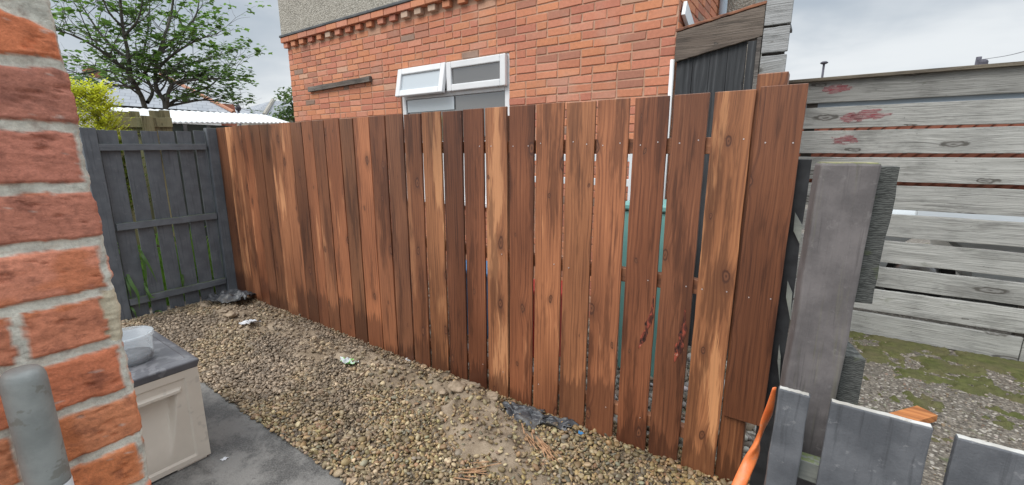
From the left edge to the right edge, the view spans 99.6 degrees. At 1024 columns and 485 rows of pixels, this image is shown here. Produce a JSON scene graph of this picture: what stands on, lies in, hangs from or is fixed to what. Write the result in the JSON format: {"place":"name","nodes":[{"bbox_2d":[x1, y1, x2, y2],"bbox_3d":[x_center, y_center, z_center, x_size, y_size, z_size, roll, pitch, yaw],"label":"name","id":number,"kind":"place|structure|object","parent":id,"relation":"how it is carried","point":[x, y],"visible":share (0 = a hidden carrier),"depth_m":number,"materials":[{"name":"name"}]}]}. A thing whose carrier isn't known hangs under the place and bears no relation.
{"place":"outdoors","nodes":[
{"label":"outdoors","id":0,"kind":"place"},
{"bbox_2d":[65,64,236,126],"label":"slate house","id":1,"kind":"structure","parent":0,"point":[131,99],"depth_m":13.58,"materials":[{"name":"ceramic"}]},
{"bbox_2d":[118,226,222,309],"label":"long grass","id":2,"kind":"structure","parent":0,"point":[163,275],"depth_m":4.50,"materials":[{"name":"green plant"}]},
{"bbox_2d":[122,329,345,484],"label":"path","id":3,"kind":"structure","parent":0,"point":[256,453],"depth_m":2.13,"materials":[{"name":"concrete"}]},
{"bbox_2d":[0,364,73,484],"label":"metal tube","id":4,"kind":"object","parent":3,"relation":"on","point":[27,399],"visible":1,"depth_m":0.51,"materials":[{"name":"grey metal"}]},
{"bbox_2d":[0,0,151,484],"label":"brick wall","id":5,"kind":"structure","parent":3,"relation":"on","point":[60,315],"depth_m":0.55,"materials":[{"name":"red brick"}]},
{"bbox_2d":[122,326,210,482],"bbox_3d":[-2.059,0.843,1.887,0.703,0.536,1.020,8,14,34],"label":"storage box","id":6,"kind":"object","parent":3,"relation":"on","point":[167,386],"visible":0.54,"depth_m":2.02,"materials":[{"name":"beige plastic"}]},
{"bbox_2d":[125,347,152,364],"bbox_3d":[-1.761,0.480,1.986,0.199,0.133,0.199,8,14,34],"label":"plastic tub","id":7,"kind":"object","parent":6,"relation":"on","point":[136,354],"visible":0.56,"depth_m":2.00,"materials":[{"name":"white plastic"}]},
{"bbox_2d":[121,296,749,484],"bbox_3d":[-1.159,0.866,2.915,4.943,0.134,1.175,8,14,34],"label":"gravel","id":8,"kind":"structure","parent":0,"point":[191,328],"depth_m":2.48,"materials":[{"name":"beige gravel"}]},
{"bbox_2d":[340,357,358,363],"bbox_3d":[-1.157,0.832,3.072,0.159,0.045,0.080,2,12,12],"label":"litter packet","id":9,"kind":"object","parent":8,"relation":"on","point":[347,360],"visible":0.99,"depth_m":3.06},
{"bbox_2d":[454,460,501,479],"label":"wood splinters","id":10,"kind":"object","parent":8,"relation":"on","point":[472,470],"visible":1,"depth_m":2.04,"materials":[{"name":"beige wood"}]},
{"bbox_2d":[500,401,551,428],"bbox_3d":[0.054,0.957,2.468,0.332,0.060,0.190,6,13,26],"label":"membrane scrap","id":11,"kind":"object","parent":8,"relation":"on","point":[515,409],"visible":0.88,"depth_m":2.46,"materials":[{"name":"grey plastic"}]},
{"bbox_2d":[521,423,558,461],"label":"wood splinters","id":12,"kind":"object","parent":8,"relation":"on","point":[544,448],"visible":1,"depth_m":2.19,"materials":[{"name":"beige wood"}]},
{"bbox_2d":[531,410,578,430],"bbox_3d":[0.225,0.983,2.401,0.293,0.052,0.112,4,12,18],"label":"membrane flap","id":13,"kind":"object","parent":8,"relation":"on","point":[536,415],"visible":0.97,"depth_m":2.41,"materials":[{"name":"grey plastic"}]},
{"bbox_2d":[50,0,1023,110],"label":"sky","id":14,"kind":"structure","parent":0,"point":[855,37],"materials":[{"name":"white"}]},
{"bbox_2d":[131,205,1023,484],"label":"ground","id":15,"kind":"structure","parent":0,"point":[933,391],"depth_m":2.79,"materials":[{"name":"grey gravel"}]},
{"bbox_2d":[69,74,151,268],"bbox_3d":[-3.936,-0.470,4.197,0.913,2.213,0.890,8,14,34],"label":"golden conifer","id":16,"kind":"object","parent":15,"relation":"on","point":[96,94],"visible":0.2,"depth_m":3.99,"materials":[{"name":"yellow plant"}]},
{"bbox_2d":[110,110,175,262],"bbox_3d":[-3.957,-0.467,4.805,0.088,1.958,0.534,8,14,34],"label":"mossy fence","id":17,"kind":"object","parent":15,"relation":"on","point":[159,120],"visible":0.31,"depth_m":4.70,"materials":[{"name":"brown wood"}]},
{"bbox_2d":[125,249,183,317],"bbox_3d":[-3.323,0.381,4.055,0.120,0.667,0.448,8,14,34],"label":"arching weed","id":18,"kind":"object","parent":15,"relation":"on","point":[129,282],"visible":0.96,"depth_m":3.93,"materials":[{"name":"green plant"}]},
{"bbox_2d":[79,127,237,320],"bbox_3d":[-3.245,-0.179,4.094,0.074,1.785,0.996,8,14,34],"label":"board fence","id":19,"kind":"object","parent":15,"relation":"on","point":[108,185],"visible":0.91,"depth_m":4.05,"materials":[{"name":"grey wood"}]},
{"bbox_2d":[51,0,272,112],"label":"sycamore tree","id":20,"kind":"object","parent":15,"relation":"on","point":[128,57],"visible":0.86,"depth_m":8.37,"materials":[{"name":"green plant"}]},
{"bbox_2d":[101,107,286,242],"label":"white roofed shed","id":21,"kind":"structure","parent":15,"relation":"on","point":[189,117],"depth_m":6.91,"materials":[{"name":"paint"}]},
{"bbox_2d":[235,104,241,125],"bbox_3d":[-7.947,-2.604,12.835,0.170,2.875,0.170,8,14,34],"label":"flue cowl","id":22,"kind":"object","parent":15,"relation":"on","point":[237,109],"visible":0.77,"depth_m":12.54,"materials":[{"name":"grey metal"}]},
{"bbox_2d":[236,98,292,125],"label":"hip roofed house","id":23,"kind":"structure","parent":15,"relation":"on","point":[267,107],"depth_m":23.66,"materials":[{"name":"grey stone"}]},
{"bbox_2d":[269,86,294,122],"bbox_3d":[-6.425,-3.066,13.205,1.671,3.642,1.636,-4,12,-18],"label":"leafy tree","id":24,"kind":"object","parent":15,"relation":"on","point":[283,112],"visible":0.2,"depth_m":12.72,"materials":[{"name":"green plant"}]},
{"bbox_2d":[140,299,749,484],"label":"gravel bed","id":25,"kind":"object","parent":15,"relation":"on","point":[480,447],"visible":0.26,"depth_m":2.44,"materials":[{"name":"beige gravel"}]},
{"bbox_2d":[202,288,255,302],"bbox_3d":[-2.797,0.509,4.301,0.508,0.090,0.328,1,12,5],"label":"membrane heap","id":26,"kind":"object","parent":25,"relation":"on","point":[230,295],"visible":0.98,"depth_m":4.25,"materials":[{"name":"black plastic"}]},
{"bbox_2d":[222,311,237,317],"bbox_3d":[-2.515,0.644,3.866,0.122,0.058,0.095,8,14,34],"label":"earth clod","id":27,"kind":"object","parent":25,"relation":"on","point":[231,314],"visible":0.99,"depth_m":3.84,"materials":[{"name":"brown soil"}]},
{"bbox_2d":[239,319,261,324],"bbox_3d":[-2.239,0.674,3.703,0.180,0.029,0.067,-3,12,-14],"label":"litter scrap","id":28,"kind":"object","parent":25,"relation":"on","point":[248,321],"visible":1,"depth_m":3.70,"materials":[{"name":"white paper"}]},
{"bbox_2d":[438,388,447,395],"bbox_3d":[-0.425,0.923,2.672,0.063,0.036,0.054,8,14,34],"label":"earth clod","id":29,"kind":"object","parent":25,"relation":"on","point":[443,391],"visible":1,"depth_m":2.66,"materials":[{"name":"beige soil"}]},
{"bbox_2d":[447,380,465,392],"bbox_3d":[-0.338,0.878,2.642,0.114,0.071,0.100,4,12,18],"label":"earth clod","id":30,"kind":"object","parent":25,"relation":"on","point":[455,386],"visible":0.95,"depth_m":2.61,"materials":[{"name":"beige stone"}]},
{"bbox_2d":[467,382,476,387],"bbox_3d":[-0.251,0.901,2.732,0.072,0.041,0.073,0,12,1],"label":"earth clod","id":31,"kind":"object","parent":25,"relation":"on","point":[470,383],"visible":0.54,"depth_m":2.72,"materials":[{"name":"brown soil"}]},
{"bbox_2d":[486,391,497,400],"bbox_3d":[-0.117,0.903,2.552,0.083,0.038,0.055,8,14,34],"label":"earth clod","id":32,"kind":"object","parent":25,"relation":"on","point":[491,395],"visible":0.98,"depth_m":2.53,"materials":[{"name":"beige soil"}]},
{"bbox_2d":[749,159,811,484],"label":"black edge board","id":33,"kind":"object","parent":25,"relation":"on","point":[758,475],"visible":0.45,"depth_m":1.75,"materials":[{"name":"black wood"}]},
{"bbox_2d":[466,260,487,338],"bbox_3d":[-0.276,0.485,3.717,0.440,0.598,0.340,8,14,34],"label":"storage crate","id":34,"kind":"object","parent":15,"relation":"on","point":[487,296],"visible":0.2,"depth_m":3.55,"materials":[{"name":"blue plastic"}]},
{"bbox_2d":[216,71,808,481],"bbox_3d":[-0.894,-0.015,3.157,4.881,1.845,0.141,8,14,34],"label":"stained fence","id":35,"kind":"object","parent":15,"relation":"on","point":[316,235],"visible":0.93,"depth_m":2.30,"materials":[{"name":"wood"}]},
{"bbox_2d":[278,0,766,319],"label":"brick house","id":36,"kind":"structure","parent":15,"relation":"on","point":[356,58],"depth_m":4.33,"materials":[{"name":"red brick"}]},
{"bbox_2d":[395,53,509,207],"bbox_3d":[-0.663,-1.163,4.695,1.603,1.496,0.189,8,14,34],"label":"window","id":37,"kind":"structure","parent":36,"relation":"in","point":[480,82],"depth_m":4.54,"materials":[{"name":"white plastic"}]},
{"bbox_2d":[799,124,1023,189],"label":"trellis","id":38,"kind":"object","parent":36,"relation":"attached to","point":[993,155],"visible":0.06,"depth_m":3.83,"materials":[{"name":"wood"}]},
{"bbox_2d":[533,279,561,357],"bbox_3d":[0.277,0.591,3.309,0.360,0.556,0.340,8,14,34],"label":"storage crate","id":39,"kind":"object","parent":15,"relation":"on","point":[560,316],"depth_m":3.19,"materials":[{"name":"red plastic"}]},
{"bbox_2d":[535,154,631,200],"bbox_3d":[0.361,-0.041,3.840,1.410,1.618,0.024,8,14,34],"label":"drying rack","id":40,"kind":"object","parent":15,"relation":"on","point":[628,183],"visible":0.17,"depth_m":3.35,"materials":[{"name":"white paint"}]},
{"bbox_2d":[411,282,756,458],"bbox_3d":[-0.449,0.732,3.954,4.912,0.127,1.414,8,14,34],"label":"rubble","id":41,"kind":"object","parent":15,"relation":"on","point":[748,439],"visible":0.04,"depth_m":2.77,"materials":[{"name":"stone"}]},
{"bbox_2d":[618,199,666,377],"bbox_3d":[0.971,0.314,3.045,0.380,1.205,0.400,8,14,34],"label":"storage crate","id":42,"kind":"object","parent":15,"relation":"on","point":[625,238],"visible":0.09,"depth_m":2.91,"materials":[{"name":"teal plastic"}]},
{"bbox_2d":[671,0,793,354],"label":"timber lean to","id":43,"kind":"object","parent":15,"relation":"on","point":[710,56],"visible":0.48,"depth_m":3.06,"materials":[{"name":"grey wood"}]},
{"bbox_2d":[820,61,827,77],"bbox_3d":[22.447,-9.148,31.918,0.480,7.923,0.480,8,14,34],"label":"street lamp","id":44,"kind":"object","parent":15,"relation":"on","point":[823,63],"visible":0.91,"depth_m":31.16,"materials":[{"name":"grey metal"}]},
{"bbox_2d":[764,162,1023,484],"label":"picket fence","id":45,"kind":"object","parent":15,"relation":"on","point":[827,430],"visible":1,"depth_m":1.14,"materials":[{"name":"grey paint"}]},
{"bbox_2d":[731,387,776,484],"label":"orange strap","id":46,"kind":"object","parent":45,"relation":"hanging from","point":[746,468],"visible":1,"depth_m":1.45,"materials":[{"name":"plastic"}]},
{"bbox_2d":[789,61,1023,361],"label":"slat fence","id":47,"kind":"object","parent":15,"relation":"on","point":[993,93],"visible":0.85,"depth_m":3.47,"materials":[{"name":"grey wood"}]},
{"bbox_2d":[890,406,937,422],"bbox_3d":[2.283,1.010,2.491,0.300,0.046,0.105,-4,12,-17],"label":"timber offcut","id":48,"kind":"object","parent":15,"relation":"on","point":[917,413],"visible":0.52,"depth_m":2.49,"materials":[{"name":"orange wood"}]},
{"bbox_2d":[849,331,1023,440],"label":"moss","id":49,"kind":"object","parent":15,"relation":"on","point":[894,347],"visible":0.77,"depth_m":3.21,"materials":[{"name":"green plant"}]},
{"bbox_2d":[852,335,1023,484],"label":"stone chippings","id":50,"kind":"object","parent":15,"relation":"on","point":[943,424],"visible":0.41,"depth_m":2.78,"materials":[{"name":"grey gravel"}]},
{"bbox_2d":[931,435,952,471],"bbox_3d":[2.387,1.185,1.786,1.200,0.057,1.000,8,14,34],"label":"moss patch","id":51,"kind":"object","parent":15,"relation":"on","point":[938,441],"visible":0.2,"depth_m":2.36,"materials":[{"name":"green plant"}]},
{"bbox_2d":[975,56,988,64],"bbox_3d":[21.719,-5.731,20.572,0.306,5.850,0.500,2,12,10],"label":"utility pole","id":52,"kind":"object","parent":15,"relation":"on","point":[980,62],"visible":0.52,"depth_m":19.96,"materials":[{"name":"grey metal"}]},
{"bbox_2d":[879,210,1023,296],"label":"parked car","id":53,"kind":"object","parent":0,"point":[972,245],"visible":0.11,"depth_m":4.37,"materials":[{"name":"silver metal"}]}
]}

